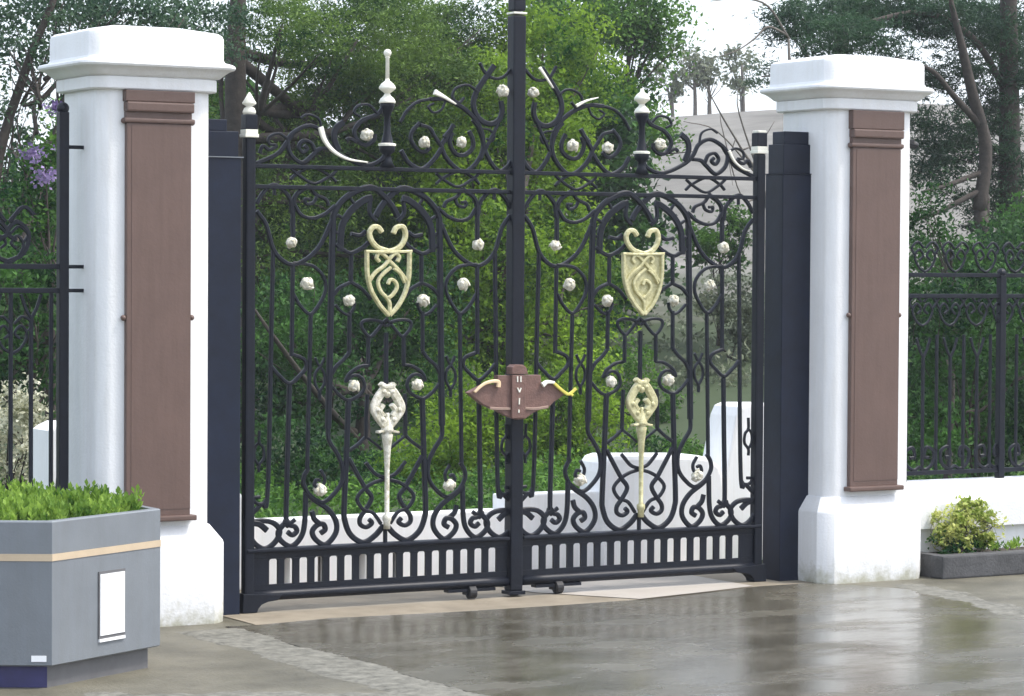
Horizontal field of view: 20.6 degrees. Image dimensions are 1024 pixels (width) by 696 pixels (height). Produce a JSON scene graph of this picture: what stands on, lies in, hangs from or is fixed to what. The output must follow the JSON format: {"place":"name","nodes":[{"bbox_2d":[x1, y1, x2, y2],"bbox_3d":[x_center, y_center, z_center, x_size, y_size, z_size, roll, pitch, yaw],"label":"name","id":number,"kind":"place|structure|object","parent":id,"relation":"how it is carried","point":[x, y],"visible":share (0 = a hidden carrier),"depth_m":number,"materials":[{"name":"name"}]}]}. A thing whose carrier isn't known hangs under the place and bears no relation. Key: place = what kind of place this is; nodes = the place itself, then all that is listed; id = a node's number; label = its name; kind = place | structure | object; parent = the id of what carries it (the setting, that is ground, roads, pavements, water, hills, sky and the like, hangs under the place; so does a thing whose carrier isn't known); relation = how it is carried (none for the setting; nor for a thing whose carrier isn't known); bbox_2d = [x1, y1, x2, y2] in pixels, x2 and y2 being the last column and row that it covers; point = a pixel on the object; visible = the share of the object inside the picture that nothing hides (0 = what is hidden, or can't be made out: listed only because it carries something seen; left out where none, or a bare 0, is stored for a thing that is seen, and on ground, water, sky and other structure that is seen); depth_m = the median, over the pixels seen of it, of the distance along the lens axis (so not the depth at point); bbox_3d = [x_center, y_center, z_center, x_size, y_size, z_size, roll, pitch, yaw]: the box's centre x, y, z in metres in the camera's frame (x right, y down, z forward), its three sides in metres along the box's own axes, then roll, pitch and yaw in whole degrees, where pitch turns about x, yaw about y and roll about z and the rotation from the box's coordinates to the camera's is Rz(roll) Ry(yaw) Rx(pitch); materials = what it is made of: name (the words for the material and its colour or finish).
{"place":"outdoors","nodes":[
{"label":"outdoors","id":0,"kind":"place"},
{"bbox_2d":[0,103,1023,463],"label":"hillside","id":1,"kind":"structure","parent":0,"point":[752,121],"depth_m":46.99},
{"bbox_2d":[240,402,420,500],"bbox_3d":[-1.523,1.153,24.087,2.018,1.392,1.008,-1,2,-30],"label":"shrub","id":2,"kind":"object","parent":1,"relation":"on","point":[330,470],"visible":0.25,"depth_m":23.88,"materials":[{"name":"green plant"}]},
{"bbox_2d":[0,28,695,402],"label":"wood","id":3,"kind":"object","parent":1,"relation":"on","point":[642,226],"visible":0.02,"depth_m":36.96,"materials":[{"name":"green plant"}]},
{"bbox_2d":[489,346,637,469],"bbox_3d":[0.533,0.744,27.564,1.940,1.635,1.096,-1,2,-30],"label":"shrub","id":4,"kind":"object","parent":1,"relation":"on","point":[578,435],"visible":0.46,"depth_m":27.50,"materials":[{"name":"green plant"}]},
{"bbox_2d":[506,0,713,315],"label":"leafy tree","id":5,"kind":"object","parent":1,"relation":"on","point":[640,32],"visible":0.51,"depth_m":39.55,"materials":[{"name":"green plant"}]},
{"bbox_2d":[641,64,686,116],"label":"ridge tree","id":6,"kind":"object","parent":1,"relation":"on","point":[672,95],"visible":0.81,"depth_m":82.96,"materials":[{"name":"grey plant"}]},
{"bbox_2d":[659,34,722,114],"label":"ridge tree","id":7,"kind":"object","parent":1,"relation":"on","point":[682,70],"visible":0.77,"depth_m":83.39,"materials":[{"name":"grey plant"}]},
{"bbox_2d":[680,38,730,113],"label":"ridge tree","id":8,"kind":"object","parent":1,"relation":"on","point":[709,75],"visible":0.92,"depth_m":83.49,"materials":[{"name":"grey plant"}]},
{"bbox_2d":[665,194,752,345],"bbox_3d":[2.655,-0.934,36.894,1.344,2.204,0.916,-1,2,-30],"label":"tree","id":9,"kind":"object","parent":1,"relation":"on","point":[706,239],"visible":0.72,"depth_m":36.83,"materials":[{"name":"green plant"}]},
{"bbox_2d":[685,265,764,361],"bbox_3d":[2.712,0.189,35.835,1.540,2.536,1.002,-1,2,-30],"label":"shrub","id":10,"kind":"object","parent":1,"relation":"on","point":[730,308],"visible":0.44,"depth_m":35.73,"materials":[{"name":"green plant"}]},
{"bbox_2d":[540,201,914,407],"bbox_3d":[7.537,-2.356,52.263,18.122,5.510,40.756,0,2,1],"label":"hill scrub","id":11,"kind":"object","parent":1,"relation":"on","point":[697,335],"visible":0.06,"depth_m":35.17,"materials":[{"name":"green plant"}]},
{"bbox_2d":[683,0,790,208],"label":"bare tree","id":12,"kind":"object","parent":1,"relation":"on","point":[783,32],"visible":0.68,"depth_m":28.53,"materials":[{"name":"grey plant"}]},
{"bbox_2d":[713,40,766,111],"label":"ridge tree","id":13,"kind":"object","parent":1,"relation":"on","point":[735,85],"visible":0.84,"depth_m":84.17,"materials":[{"name":"grey plant"}]},
{"bbox_2d":[727,0,890,92],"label":"pine tree","id":14,"kind":"object","parent":1,"relation":"on","point":[758,81],"visible":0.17,"depth_m":47.04,"materials":[{"name":"green plant"}]},
{"bbox_2d":[0,574,1023,695],"bbox_3d":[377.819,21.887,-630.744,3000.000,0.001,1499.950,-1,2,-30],"label":"pavement","id":15,"kind":"structure","parent":0,"point":[180,663],"depth_m":13.69,"materials":[{"name":"grey concrete"}]},
{"bbox_2d":[0,505,160,687],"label":"planter","id":16,"kind":"object","parent":15,"relation":"on","point":[79,598],"visible":0.9,"depth_m":13.22,"materials":[{"name":"grey paint"}]},
{"bbox_2d":[0,476,144,519],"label":"planter greenery","id":17,"kind":"object","parent":16,"relation":"on","point":[29,501],"visible":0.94,"depth_m":13.63,"materials":[{"name":"green plant"}]},
{"bbox_2d":[38,25,235,626],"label":"gate pillar","id":18,"kind":"structure","parent":15,"relation":"on","point":[136,99],"depth_m":15.32,"materials":[{"name":"white paint"}]},
{"bbox_2d":[0,102,83,490],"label":"railings","id":19,"kind":"object","parent":18,"relation":"attached to","point":[62,267],"visible":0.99,"depth_m":15.27,"materials":[{"name":"metal"}]},
{"bbox_2d":[207,119,243,614],"bbox_3d":[-1.705,0.110,15.902,0.280,2.792,0.278,-1,2,-30],"label":"steel post","id":20,"kind":"object","parent":15,"relation":"on","point":[224,326],"visible":0.51,"depth_m":15.80,"materials":[{"name":"blue paint"}]},
{"bbox_2d":[84,690,410,695],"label":"pavement patch","id":21,"kind":"object","parent":15,"relation":"on","point":[262,693],"visible":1,"depth_m":12.91,"materials":[{"name":"grey concrete"}]},
{"bbox_2d":[175,628,488,695],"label":"drive edge","id":22,"kind":"object","parent":15,"relation":"on","point":[335,666],"visible":1,"depth_m":13.89,"materials":[{"name":"grey stone"}]},
{"bbox_2d":[223,573,812,624],"bbox_3d":[-0.096,1.477,17.152,4.005,0.001,1.677,-1,2,-30],"label":"gate apron","id":23,"kind":"object","parent":15,"relation":"on","point":[305,609],"visible":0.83,"depth_m":16.48,"materials":[{"name":"concrete"}]},
{"bbox_2d":[501,0,526,595],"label":"gate pole","id":24,"kind":"object","parent":23,"relation":"on","point":[515,224],"visible":1,"depth_m":16.76,"materials":[{"name":"metal"}]},
{"bbox_2d":[240,49,510,613],"bbox_3d":[-0.745,-0.121,16.356,1.823,3.227,0.111,-1,2,-30],"label":"gate leaf","id":25,"kind":"object","parent":24,"relation":"attached to","point":[258,590],"visible":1,"depth_m":16.31,"materials":[{"name":"metal"}]},
{"bbox_2d":[465,364,576,419],"bbox_3d":[0.057,0.262,16.742,0.736,0.328,0.074,-1,2,-30],"label":"lock cover","id":26,"kind":"object","parent":24,"relation":"attached to","point":[517,397],"visible":1,"depth_m":16.69,"materials":[{"name":"brown paint"}]},
{"bbox_2d":[522,66,768,592],"bbox_3d":[0.804,-0.112,17.262,1.823,3.178,0.111,-1,2,-30],"label":"gate leaf","id":27,"kind":"object","parent":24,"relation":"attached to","point":[642,273],"visible":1,"depth_m":17.26,"materials":[{"name":"metal"}]},
{"bbox_2d":[503,575,750,598],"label":"pale slab","id":28,"kind":"structure","parent":23,"relation":"on","point":[639,588],"depth_m":17.33,"materials":[{"name":"concrete"}]},
{"bbox_2d":[762,131,811,580],"bbox_3d":[1.762,0.052,17.861,0.276,2.840,0.202,-1,2,-30],"label":"steel post","id":29,"kind":"object","parent":23,"relation":"on","point":[787,332],"visible":0.95,"depth_m":17.77,"materials":[{"name":"blue paint"}]},
{"bbox_2d":[760,54,934,583],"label":"gate pillar","id":30,"kind":"structure","parent":15,"relation":"on","point":[859,516],"depth_m":17.74,"materials":[{"name":"white paint"}]},
{"bbox_2d":[910,139,918,148],"bbox_3d":[2.568,-1.303,18.005,0.075,0.060,0.070,-1,2,-30],"label":"wall lamp","id":31,"kind":"object","parent":30,"relation":"attached to","point":[914,144],"visible":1,"depth_m":17.98,"materials":[{"name":"black metal"}]},
{"bbox_2d":[895,584,1023,617],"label":"drive edge","id":32,"kind":"object","parent":15,"relation":"on","point":[1007,609],"visible":1,"depth_m":16.86,"materials":[{"name":"grey stone"}]},
{"bbox_2d":[920,550,1023,578],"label":"bed kerb","id":33,"kind":"structure","parent":15,"relation":"on","point":[969,565],"depth_m":18.09,"materials":[{"name":"stone"}]},
{"bbox_2d":[929,547,1023,553],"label":"bed soil","id":34,"kind":"structure","parent":33,"relation":"in","point":[1004,549],"depth_m":18.64,"materials":[{"name":"brown soil"}]},
{"bbox_2d":[925,530,1006,553],"bbox_3d":[2.949,1.380,18.341,0.584,0.416,0.258,-1,2,-39],"label":"shrub","id":35,"kind":"object","parent":34,"relation":"on","point":[954,549],"visible":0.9,"depth_m":18.28,"materials":[{"name":"green plant"}]},
{"bbox_2d":[929,494,1012,552],"bbox_3d":[2.973,1.202,18.416,0.646,0.498,0.363,-1,2,-30],"label":"yellow shrub","id":36,"kind":"object","parent":34,"relation":"on","point":[972,510],"visible":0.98,"depth_m":18.34,"materials":[{"name":"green plant"}]},
{"bbox_2d":[975,536,1023,550],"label":"bed greenery","id":37,"kind":"object","parent":34,"relation":"on","point":[1014,543],"visible":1,"depth_m":18.47,"materials":[{"name":"green plant"}]},
{"bbox_2d":[0,0,1023,170],"label":"sky","id":38,"kind":"structure","parent":0,"point":[728,28],"materials":[{"name":"white"}]},
{"bbox_2d":[0,425,1023,517],"bbox_3d":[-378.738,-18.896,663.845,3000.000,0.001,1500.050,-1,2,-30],"label":"park ground","id":39,"kind":"structure","parent":0,"point":[392,509],"depth_m":23.87,"materials":[{"name":"green plant"}]},
{"bbox_2d":[0,371,54,489],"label":"flowering shrub","id":40,"kind":"object","parent":39,"relation":"on","point":[21,427],"visible":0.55,"depth_m":17.41,"materials":[{"name":"white plant"}]},
{"bbox_2d":[0,200,55,475],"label":"hedge","id":41,"kind":"object","parent":39,"relation":"on","point":[45,276],"visible":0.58,"depth_m":18.90,"materials":[{"name":"green plant"}]},
{"bbox_2d":[0,97,61,419],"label":"flowering shrub","id":42,"kind":"object","parent":39,"relation":"on","point":[32,156],"visible":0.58,"depth_m":20.46,"materials":[{"name":"green plant"}]},
{"bbox_2d":[33,420,55,488],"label":"white pier","id":43,"kind":"structure","parent":39,"relation":"on","point":[40,452],"depth_m":16.53,"materials":[{"name":"paint"}]},
{"bbox_2d":[0,0,259,286],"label":"open tree","id":44,"kind":"object","parent":39,"relation":"on","point":[98,11],"visible":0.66,"depth_m":24.98,"materials":[{"name":"green plant"}]},
{"bbox_2d":[179,0,549,442],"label":"cedar tree","id":45,"kind":"object","parent":39,"relation":"on","point":[412,67],"visible":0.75,"depth_m":30.62,"materials":[{"name":"green plant"}]},
{"bbox_2d":[240,237,488,460],"bbox_3d":[-1.844,0.065,27.783,2.087,2.340,3.808,1,2,35],"label":"shade tree","id":46,"kind":"object","parent":39,"relation":"on","point":[366,308],"visible":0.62,"depth_m":27.52,"materials":[{"name":"green plant"}]},
{"bbox_2d":[365,338,563,486],"bbox_3d":[-0.462,0.862,25.805,2.068,1.915,1.106,-1,2,-30],"label":"shrub","id":47,"kind":"object","parent":39,"relation":"on","point":[470,419],"visible":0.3,"depth_m":25.66,"materials":[{"name":"green plant"}]},
{"bbox_2d":[240,402,763,589],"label":"wall","id":48,"kind":"structure","parent":39,"relation":"on","point":[735,491],"depth_m":18.42,"materials":[{"name":"white paint"}]},
{"bbox_2d":[363,0,646,442],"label":"leafy tree","id":49,"kind":"object","parent":39,"relation":"on","point":[578,49],"visible":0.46,"depth_m":31.42,"materials":[{"name":"green plant"}]},
{"bbox_2d":[592,322,695,427],"bbox_3d":[1.377,0.565,31.505,1.687,1.757,1.075,-1,2,-30],"label":"shrub","id":50,"kind":"object","parent":39,"relation":"on","point":[664,407],"visible":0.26,"depth_m":31.41,"materials":[{"name":"green plant"}]},
{"bbox_2d":[732,0,1023,277],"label":"pine tree","id":51,"kind":"object","parent":39,"relation":"on","point":[999,31],"visible":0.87,"depth_m":36.09,"materials":[{"name":"green plant"}]},
{"bbox_2d":[906,476,1023,551],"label":"boundary wall","id":52,"kind":"structure","parent":39,"relation":"on","point":[1005,495],"depth_m":18.70,"materials":[{"name":"white paint"}]},
{"bbox_2d":[906,241,1023,481],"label":"railings","id":53,"kind":"object","parent":52,"relation":"on","point":[998,468],"visible":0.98,"depth_m":18.97,"materials":[{"name":"metal"}]},
{"bbox_2d":[907,257,1023,478],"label":"hedge","id":54,"kind":"object","parent":39,"relation":"on","point":[946,285],"visible":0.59,"depth_m":21.33,"materials":[{"name":"green plant"}]},
{"bbox_2d":[907,190,1023,465],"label":"wood","id":55,"kind":"object","parent":39,"relation":"on","point":[1014,234],"visible":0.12,"depth_m":29.04,"materials":[{"name":"green plant"}]},
{"bbox_2d":[909,163,1023,478],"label":"tree","id":56,"kind":"object","parent":39,"relation":"on","point":[916,213],"visible":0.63,"depth_m":24.72,"materials":[{"name":"green plant"}]},
{"bbox_2d":[225,583,1023,695],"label":"driveway","id":57,"kind":"structure","parent":0,"point":[813,639],"depth_m":14.71,"materials":[{"name":"grey concrete"}]}
]}

